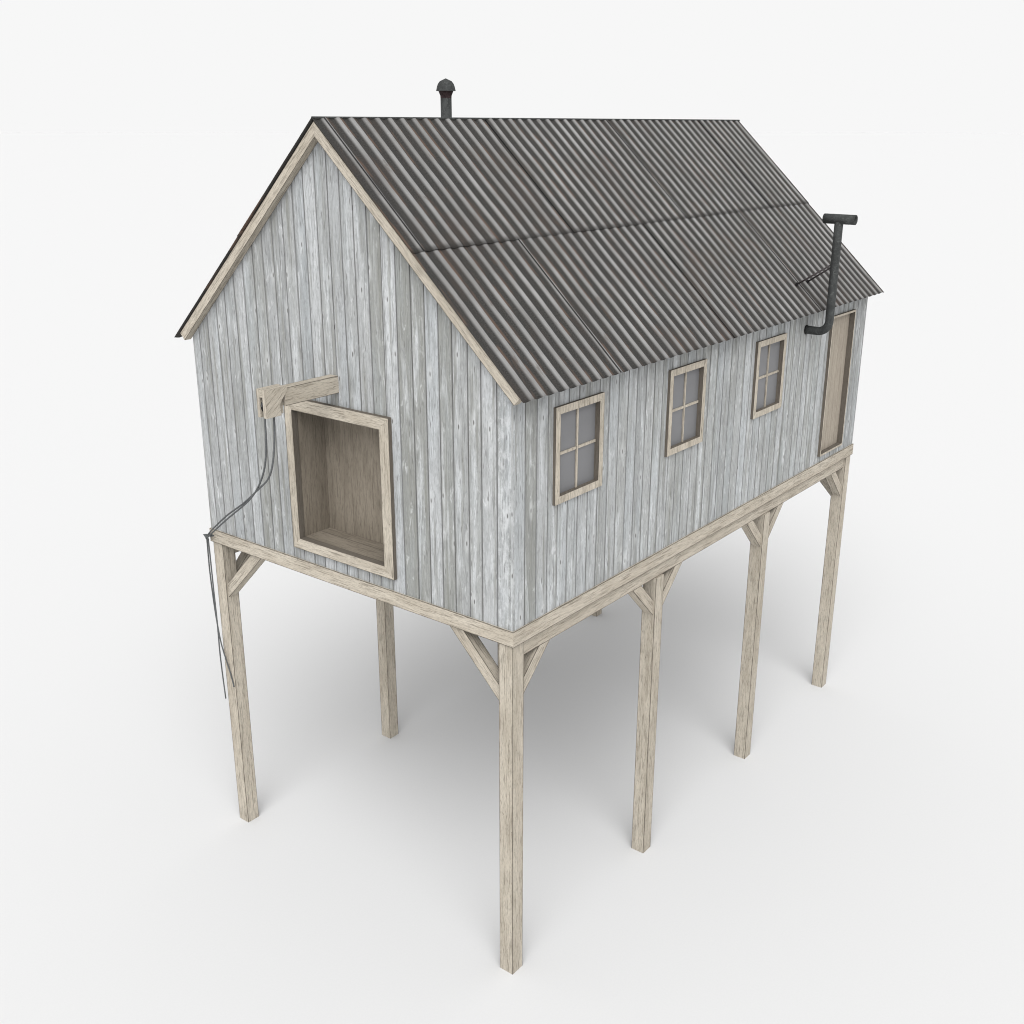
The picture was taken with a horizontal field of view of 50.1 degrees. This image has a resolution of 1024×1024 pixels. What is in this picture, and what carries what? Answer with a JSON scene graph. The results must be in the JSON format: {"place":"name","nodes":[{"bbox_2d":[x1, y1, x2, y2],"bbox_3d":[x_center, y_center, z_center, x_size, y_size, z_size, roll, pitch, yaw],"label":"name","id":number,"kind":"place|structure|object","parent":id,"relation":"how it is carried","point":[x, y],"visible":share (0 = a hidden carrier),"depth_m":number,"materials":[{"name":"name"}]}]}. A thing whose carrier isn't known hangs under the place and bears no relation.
{"place":"outdoors","nodes":[
{"label":"outdoors","id":0,"kind":"place"},
{"bbox_2d":[0,132,1023,1023],"bbox_3d":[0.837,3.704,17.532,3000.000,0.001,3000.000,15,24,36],"label":"ground","id":1,"kind":"structure","parent":0,"point":[844,844],"depth_m":18.29,"materials":[{"name":"white"}]},
{"bbox_2d":[175,78,883,974],"bbox_3d":[0.696,-0.793,15.454,5.746,9.866,10.124,15,24,36],"label":"stilt cabin","id":2,"kind":"object","parent":1,"relation":"on","point":[523,390],"visible":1,"depth_m":12.53,"materials":[{"name":"grey wood"}]},
{"bbox_2d":[205,402,274,698],"bbox_3d":[-3.208,0.669,13.146,0.179,4.749,2.728,-12,23,-30],"label":"rope","id":3,"kind":"object","parent":2,"relation":"hanging from","point":[246,501],"visible":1,"depth_m":13.64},
{"bbox_2d":[552,392,604,505],"bbox_3d":[0.688,-0.676,11.528,0.072,1.042,0.880,15,24,36],"label":"window","id":4,"kind":"structure","parent":2,"relation":"in","point":[578,425],"depth_m":11.56,"materials":[{"name":"grey glass"}]},
{"bbox_2d":[664,359,707,456],"bbox_3d":[2.081,-1.265,13.195,0.072,1.042,0.873,15,24,36],"label":"window","id":5,"kind":"structure","parent":2,"relation":"in","point":[686,392],"depth_m":13.24,"materials":[{"name":"grey glass"}]},
{"bbox_2d":[750,333,786,419],"bbox_3d":[3.469,-1.852,14.859,0.072,1.042,0.879,15,24,36],"label":"window","id":6,"kind":"structure","parent":2,"relation":"in","point":[770,353],"depth_m":14.91,"materials":[{"name":"grey glass"}]},
{"bbox_2d":[817,309,855,456],"bbox_3d":[4.958,-1.983,16.834,0.107,2.150,0.871,15,24,36],"label":"door","id":7,"kind":"structure","parent":2,"relation":"in","point":[840,342],"depth_m":16.93,"materials":[{"name":"beige wood"}]},
{"bbox_2d":[0,0,1023,132],"label":"sky","id":8,"kind":"structure","parent":0,"point":[791,66],"materials":[{"name":"white"}]}
]}

